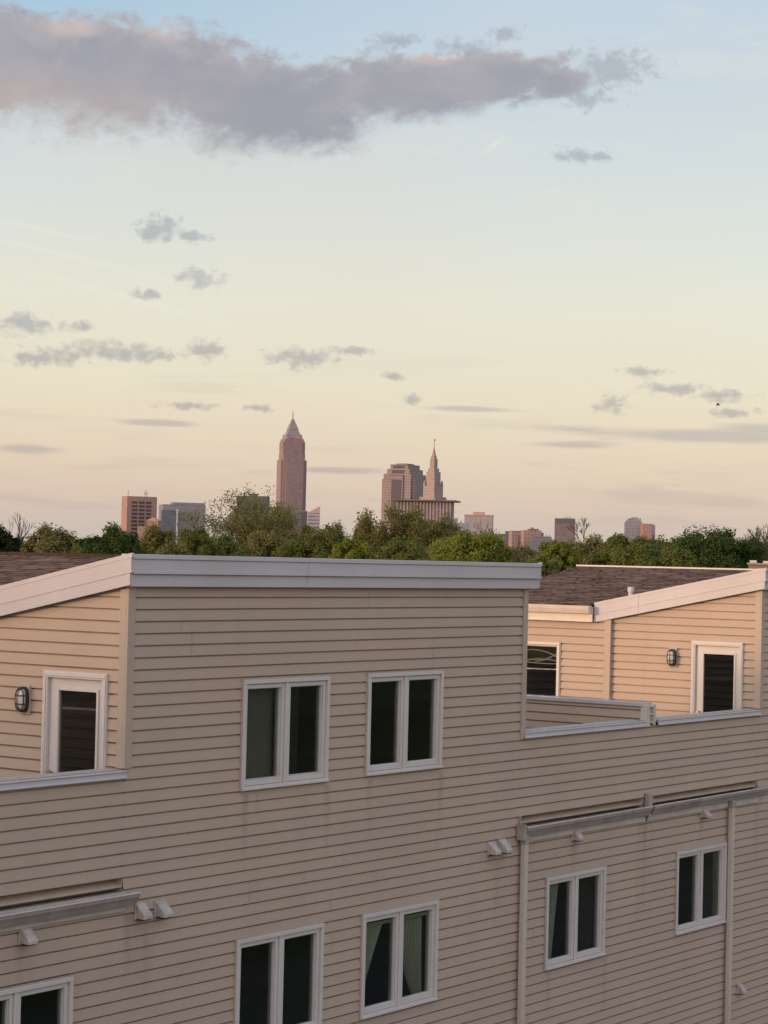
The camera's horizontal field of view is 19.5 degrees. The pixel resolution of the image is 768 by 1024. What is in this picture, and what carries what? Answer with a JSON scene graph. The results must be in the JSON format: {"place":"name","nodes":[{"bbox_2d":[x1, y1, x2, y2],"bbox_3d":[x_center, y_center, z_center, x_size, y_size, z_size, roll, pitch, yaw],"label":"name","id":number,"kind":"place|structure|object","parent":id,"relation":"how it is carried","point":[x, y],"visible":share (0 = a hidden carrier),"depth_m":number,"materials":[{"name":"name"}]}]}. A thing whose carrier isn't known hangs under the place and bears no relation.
{"place":"outdoors","nodes":[
{"label":"outdoors","id":0,"kind":"place"},
{"bbox_2d":[121,490,156,534],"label":"slab tower","id":1,"kind":"structure","parent":0,"point":[136,511],"depth_m":2971.33,"materials":[{"name":"pink concrete"}]},
{"bbox_2d":[137,518,160,540],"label":"office block","id":2,"kind":"structure","parent":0,"point":[141,529],"depth_m":2184.70,"materials":[{"name":"beige brick"}]},
{"bbox_2d":[158,502,205,542],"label":"office block","id":3,"kind":"structure","parent":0,"point":[166,516],"depth_m":2873.89,"materials":[{"name":"grey glass"}]},
{"bbox_2d":[237,494,269,534],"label":"office block","id":4,"kind":"structure","parent":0,"point":[261,499],"depth_m":3083.58,"materials":[{"name":"grey concrete"}]},
{"bbox_2d":[276,415,306,537],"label":"skyscraper","id":5,"kind":"structure","parent":0,"point":[291,475],"depth_m":3381.84,"materials":[{"name":"pink stone"}]},
{"bbox_2d":[300,511,307,535],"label":"office block","id":6,"kind":"structure","parent":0,"point":[304,518],"depth_m":3343.37,"materials":[{"name":"grey concrete"}]},
{"bbox_2d":[307,506,319,542],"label":"office block","id":7,"kind":"structure","parent":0,"point":[313,517],"depth_m":3291.17,"materials":[{"name":"beige concrete"}]},
{"bbox_2d":[0,0,767,542],"label":"sky","id":8,"kind":"structure","parent":0,"point":[528,239],"materials":[{"name":"blue"}]},
{"bbox_2d":[381,464,425,535],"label":"stepped tower","id":9,"kind":"structure","parent":0,"point":[402,481],"depth_m":3278.03,"materials":[{"name":"stone"}]},
{"bbox_2d":[391,499,460,524],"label":"columned building","id":10,"kind":"structure","parent":0,"point":[436,509],"depth_m":2680.59,"materials":[{"name":"brown concrete"}]},
{"bbox_2d":[419,439,445,499],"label":"spire tower","id":11,"kind":"structure","parent":0,"point":[432,488],"depth_m":3146.40,"materials":[{"name":"stone"}]},
{"bbox_2d":[453,518,467,529],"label":"office block","id":12,"kind":"structure","parent":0,"point":[465,525],"depth_m":2493.04,"materials":[{"name":"grey concrete"}]},
{"bbox_2d":[464,512,493,538],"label":"slab tower","id":13,"kind":"structure","parent":0,"point":[478,518],"depth_m":2888.98,"materials":[{"name":"beige concrete"}]},
{"bbox_2d":[505,531,508,547],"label":"office block","id":14,"kind":"structure","parent":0,"point":[507,536],"depth_m":2260.53,"materials":[{"name":"grey concrete"}]},
{"bbox_2d":[508,531,520,547],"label":"brick block","id":15,"kind":"structure","parent":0,"point":[513,538],"depth_m":2230.25,"materials":[{"name":"brown brick"}]},
{"bbox_2d":[511,539,538,562],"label":"bare tree","id":16,"kind":"object","parent":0,"point":[518,557],"visible":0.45,"depth_m":239.30,"materials":[{"name":"brown plant"}]},
{"bbox_2d":[521,527,543,554],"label":"brick block","id":17,"kind":"structure","parent":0,"point":[526,536],"depth_m":2169.10,"materials":[{"name":"brown brick"}]},
{"bbox_2d":[531,535,551,552],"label":"office block","id":18,"kind":"structure","parent":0,"point":[536,541],"depth_m":2109.12,"materials":[{"name":"grey concrete"}]},
{"bbox_2d":[554,517,574,543],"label":"slab tower","id":19,"kind":"structure","parent":0,"point":[562,532],"depth_m":2583.78,"materials":[{"name":"grey concrete"}]},
{"bbox_2d":[624,517,642,541],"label":"domed block","id":20,"kind":"structure","parent":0,"point":[632,527],"depth_m":2476.94,"materials":[{"name":"grey concrete"}]},
{"bbox_2d":[640,524,654,540],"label":"brick block","id":21,"kind":"structure","parent":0,"point":[648,530],"depth_m":2457.13,"materials":[{"name":"brown brick"}]},
{"bbox_2d":[747,560,767,568],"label":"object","id":22,"kind":"structure","parent":0,"point":[753,564],"depth_m":73.96,"materials":[{"name":"brown brick"}]},
{"label":"ground","id":23,"kind":"structure","parent":0,"visible":0},
{"bbox_2d":[0,524,20,551],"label":"evergreen tree","id":24,"kind":"object","parent":23,"relation":"on","point":[8,543],"visible":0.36,"depth_m":172.28,"materials":[{"name":"green plant"}]},
{"bbox_2d":[0,513,34,548],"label":"bare tree","id":25,"kind":"object","parent":23,"relation":"on","point":[19,528],"visible":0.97,"depth_m":173.64,"materials":[{"name":"grey plant"}]},
{"bbox_2d":[13,522,78,552],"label":"tree","id":26,"kind":"object","parent":23,"relation":"on","point":[58,541],"visible":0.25,"depth_m":191.09,"materials":[{"name":"green plant"}]},
{"bbox_2d":[70,537,86,553],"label":"tree","id":27,"kind":"object","parent":23,"relation":"on","point":[77,544],"visible":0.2,"depth_m":164.96,"materials":[{"name":"green plant"}]},
{"bbox_2d":[76,521,149,553],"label":"maple tree","id":28,"kind":"object","parent":23,"relation":"on","point":[115,540],"visible":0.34,"depth_m":153.18,"materials":[{"name":"green plant"}]},
{"bbox_2d":[138,523,189,554],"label":"tree","id":29,"kind":"object","parent":23,"relation":"on","point":[155,539],"visible":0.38,"depth_m":215.43,"materials":[{"name":"green plant"}]},
{"bbox_2d":[178,526,223,555],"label":"tree","id":30,"kind":"object","parent":23,"relation":"on","point":[198,542],"visible":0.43,"depth_m":229.07,"materials":[{"name":"green plant"}]},
{"bbox_2d":[194,532,251,556],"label":"tree","id":31,"kind":"object","parent":23,"relation":"on","point":[227,545],"visible":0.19,"depth_m":238.72,"materials":[{"name":"green plant"}]},
{"bbox_2d":[163,482,306,553],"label":"budding tree","id":32,"kind":"object","parent":23,"relation":"on","point":[245,527],"visible":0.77,"depth_m":275.77,"materials":[{"name":"green plant"}]},
{"bbox_2d":[228,498,301,556],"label":"budding tree","id":33,"kind":"object","parent":23,"relation":"on","point":[272,518],"visible":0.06,"depth_m":292.08,"materials":[{"name":"green plant"}]},
{"bbox_2d":[244,527,309,557],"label":"tree","id":34,"kind":"object","parent":23,"relation":"on","point":[263,544],"visible":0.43,"depth_m":247.80,"materials":[{"name":"green plant"}]},
{"bbox_2d":[274,523,350,557],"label":"tree","id":35,"kind":"object","parent":23,"relation":"on","point":[329,538],"visible":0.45,"depth_m":234.61,"materials":[{"name":"green plant"}]},
{"bbox_2d":[328,536,377,559],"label":"tree","id":36,"kind":"object","parent":23,"relation":"on","point":[351,549],"visible":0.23,"depth_m":184.09,"materials":[{"name":"green plant"}]},
{"bbox_2d":[328,516,380,552],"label":"budding tree","id":37,"kind":"object","parent":23,"relation":"on","point":[338,526],"visible":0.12,"depth_m":275.94,"materials":[{"name":"green plant"}]},
{"bbox_2d":[0,552,767,1023],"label":"row house","id":38,"kind":"structure","parent":23,"relation":"on","point":[470,780],"depth_m":27.33,"materials":[{"name":"beige plastic"}]},
{"bbox_2d":[14,685,31,713],"bbox_3d":[-3.907,2.021,24.065,0.162,0.310,0.154,0,-1,35],"label":"wall lamp","id":39,"kind":"object","parent":38,"relation":"attached to","point":[22,703],"visible":1,"depth_m":24.03,"materials":[{"name":"black paint"}]},
{"bbox_2d":[0,974,73,1023],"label":"window","id":40,"kind":"structure","parent":38,"relation":"in","point":[10,997],"depth_m":22.28,"materials":[{"name":"white plastic"}]},
{"bbox_2d":[46,677,101,773],"bbox_3d":[-3.284,2.790,23.688,0.782,2.035,0.115,0,-1,35],"label":"door","id":41,"kind":"structure","parent":38,"relation":"in","point":[57,684],"depth_m":23.85,"materials":[{"name":"white plastic"}]},
{"bbox_2d":[246,688,273,778],"bbox_3d":[-1.476,2.503,25.306,0.012,1.137,0.698,0,-1,35],"label":"window blind","id":42,"kind":"object","parent":38,"relation":"attached to","point":[259,733],"depth_m":25.39,"materials":[{"name":"grey fabric"}]},
{"bbox_2d":[232,922,324,1023],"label":"window","id":43,"kind":"structure","parent":38,"relation":"in","point":[275,939],"depth_m":25.46,"materials":[{"name":"white plastic"}]},
{"bbox_2d":[237,675,330,791],"bbox_3d":[-1.151,2.509,25.554,0.162,1.251,1.652,0,-1,35],"label":"window","id":44,"kind":"structure","parent":38,"relation":"in","point":[281,778],"depth_m":25.51,"materials":[{"name":"white plastic"}]},
{"bbox_2d":[289,687,298,773],"bbox_3d":[-1.115,2.558,25.803,0.044,1.067,0.373,0,-1,35],"label":"curtain","id":45,"kind":"object","parent":38,"relation":"hanging from","point":[293,730],"visible":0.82,"depth_m":25.91,"materials":[{"name":"grey fabric"}]},
{"bbox_2d":[366,911,426,926],"bbox_3d":[0.120,5.022,27.508,0.047,0.048,1.531,0,-1,35],"label":"curtain rod","id":46,"kind":"object","parent":38,"relation":"attached to","point":[389,920],"visible":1,"depth_m":27.40,"materials":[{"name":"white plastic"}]},
{"bbox_2d":[365,924,381,979],"bbox_3d":[-0.176,5.403,27.095,0.040,0.782,0.498,0,-1,35],"label":"curtain","id":47,"kind":"object","parent":46,"relation":"hanging from","point":[372,933],"visible":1,"depth_m":27.09,"materials":[{"name":"grey fabric"}]},
{"bbox_2d":[403,916,421,993],"bbox_3d":[0.276,5.548,27.800,0.040,1.022,0.668,0,-1,35],"label":"curtain","id":48,"kind":"object","parent":46,"relation":"hanging from","point":[412,938],"visible":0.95,"depth_m":27.91,"materials":[{"name":"grey fabric"}]},
{"bbox_2d":[357,899,438,1019],"bbox_3d":[0.164,5.477,27.460,0.162,1.266,1.667,0,-1,35],"label":"window","id":49,"kind":"structure","parent":38,"relation":"in","point":[395,1002],"depth_m":27.42,"materials":[{"name":"white plastic"}]},
{"bbox_2d":[363,669,443,775],"bbox_3d":[0.228,2.577,27.518,0.162,1.243,1.667,0,-1,35],"label":"window","id":50,"kind":"structure","parent":38,"relation":"in","point":[400,764],"depth_m":27.48,"materials":[{"name":"white plastic"}]},
{"bbox_2d":[527,649,556,663],"bbox_3d":[2.599,2.480,38.125,0.887,0.278,0.017,0,-1,35],"label":"hanging cord","id":51,"kind":"object","parent":38,"relation":"hanging from","point":[539,659],"visible":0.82,"depth_m":38.05,"materials":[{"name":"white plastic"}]},
{"bbox_2d":[528,640,561,696],"bbox_3d":[2.553,2.830,38.081,1.096,1.279,0.162,0,-1,35],"label":"window","id":52,"kind":"structure","parent":38,"relation":"in","point":[530,642],"depth_m":37.75,"materials":[{"name":"white plastic"}]},
{"bbox_2d":[548,883,557,958],"bbox_3d":[2.267,5.599,30.572,0.040,1.152,0.438,0,-1,35],"label":"curtain","id":53,"kind":"object","parent":38,"relation":"hanging from","point":[553,889],"visible":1,"depth_m":30.60,"materials":[{"name":"grey fabric"}]},
{"bbox_2d":[542,865,606,970],"bbox_3d":[2.622,5.608,30.959,0.162,1.266,1.657,0,-1,35],"label":"window","id":54,"kind":"structure","parent":38,"relation":"in","point":[572,956],"depth_m":30.92,"materials":[{"name":"white plastic"}]},
{"bbox_2d":[565,876,594,950],"bbox_3d":[2.756,5.627,31.348,0.064,1.152,0.750,0,-1,35],"label":"curtain","id":55,"kind":"object","parent":38,"relation":"hanging from","point":[586,904],"visible":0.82,"depth_m":31.43,"materials":[{"name":"grey fabric"}]},
{"bbox_2d":[667,648,677,666],"bbox_3d":[4.699,2.381,36.529,0.162,0.310,0.154,0,-1,35],"label":"wall lamp","id":56,"kind":"object","parent":38,"relation":"attached to","point":[672,656],"visible":1,"depth_m":36.50,"materials":[{"name":"black paint"}]},
{"bbox_2d":[673,841,726,935],"bbox_3d":[4.798,5.722,34.057,0.162,1.251,1.672,0,-1,35],"label":"window","id":57,"kind":"structure","parent":38,"relation":"in","point":[697,923],"depth_m":34.02,"materials":[{"name":"white plastic"}]},
{"bbox_2d":[691,851,716,920],"bbox_3d":[4.935,5.741,34.448,0.064,1.137,0.758,0,-1,35],"label":"curtain","id":58,"kind":"object","parent":38,"relation":"hanging from","point":[709,885],"visible":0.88,"depth_m":34.53,"materials":[{"name":"grey fabric"}]},
{"bbox_2d":[695,645,738,712],"bbox_3d":[5.381,3.223,36.108,0.782,2.100,0.115,0,-1,35],"label":"door","id":59,"kind":"structure","parent":38,"relation":"in","point":[701,650],"depth_m":36.26,"materials":[{"name":"white plastic"}]},
{"bbox_2d":[356,500,429,553],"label":"budding tree","id":60,"kind":"object","parent":23,"relation":"on","point":[411,528],"visible":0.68,"depth_m":257.17,"materials":[{"name":"green plant"}]},
{"bbox_2d":[369,534,430,560],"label":"tree","id":61,"kind":"object","parent":23,"relation":"on","point":[396,549],"visible":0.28,"depth_m":220.12,"materials":[{"name":"green plant"}]},
{"bbox_2d":[393,509,469,554],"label":"budding tree","id":62,"kind":"object","parent":23,"relation":"on","point":[438,529],"visible":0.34,"depth_m":268.53,"materials":[{"name":"green plant"}]},
{"bbox_2d":[415,528,515,562],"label":"tree","id":63,"kind":"object","parent":23,"relation":"on","point":[462,545],"visible":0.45,"depth_m":190.23,"materials":[{"name":"green plant"}]},
{"bbox_2d":[473,523,492,533],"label":"bare tree","id":64,"kind":"object","parent":23,"relation":"on","point":[478,529],"visible":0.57,"depth_m":303.27,"materials":[{"name":"brown plant"}]},
{"bbox_2d":[505,546,539,562],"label":"tree","id":65,"kind":"object","parent":23,"relation":"on","point":[532,552],"visible":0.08,"depth_m":497.11,"materials":[{"name":"green plant"}]},
{"bbox_2d":[513,545,533,562],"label":"budding tree","id":66,"kind":"object","parent":23,"relation":"on","point":[523,553],"depth_m":222.74,"materials":[{"name":"green plant"}]},
{"bbox_2d":[528,555,560,576],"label":"tree","id":67,"kind":"object","parent":23,"relation":"on","point":[551,567],"visible":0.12,"depth_m":137.94,"materials":[{"name":"green plant"}]},
{"bbox_2d":[531,539,580,571],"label":"tree","id":68,"kind":"object","parent":23,"relation":"on","point":[563,550],"visible":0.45,"depth_m":168.88,"materials":[{"name":"green plant"}]},
{"bbox_2d":[566,517,590,544],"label":"bare tree","id":69,"kind":"object","parent":23,"relation":"on","point":[576,528],"visible":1,"depth_m":270.50,"materials":[{"name":"grey plant"}]},
{"bbox_2d":[553,532,611,566],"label":"tree","id":70,"kind":"object","parent":23,"relation":"on","point":[588,549],"visible":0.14,"depth_m":204.80,"materials":[{"name":"green plant"}]},
{"bbox_2d":[592,532,630,564],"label":"tree","id":71,"kind":"object","parent":23,"relation":"on","point":[601,557],"visible":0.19,"depth_m":194.04,"materials":[{"name":"green plant"}]},
{"bbox_2d":[607,534,672,565],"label":"maple tree","id":72,"kind":"object","parent":23,"relation":"on","point":[636,556],"visible":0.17,"depth_m":182.56,"materials":[{"name":"green plant"}]},
{"bbox_2d":[647,544,703,567],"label":"tree","id":73,"kind":"object","parent":23,"relation":"on","point":[672,556],"visible":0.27,"depth_m":164.16,"materials":[{"name":"green plant"}]},
{"bbox_2d":[642,522,767,568],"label":"maple tree","id":74,"kind":"object","parent":23,"relation":"on","point":[717,549],"visible":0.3,"depth_m":173.38,"materials":[{"name":"green plant"}]},
{"bbox_2d":[743,524,767,557],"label":"bare tree","id":75,"kind":"object","parent":23,"relation":"on","point":[758,532],"visible":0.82,"depth_m":201.43,"materials":[{"name":"brown plant"}]},
{"bbox_2d":[747,535,767,560],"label":"budding tree","id":76,"kind":"object","parent":23,"relation":"on","point":[763,543],"visible":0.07,"depth_m":216.96,"materials":[{"name":"green plant"}]}
]}

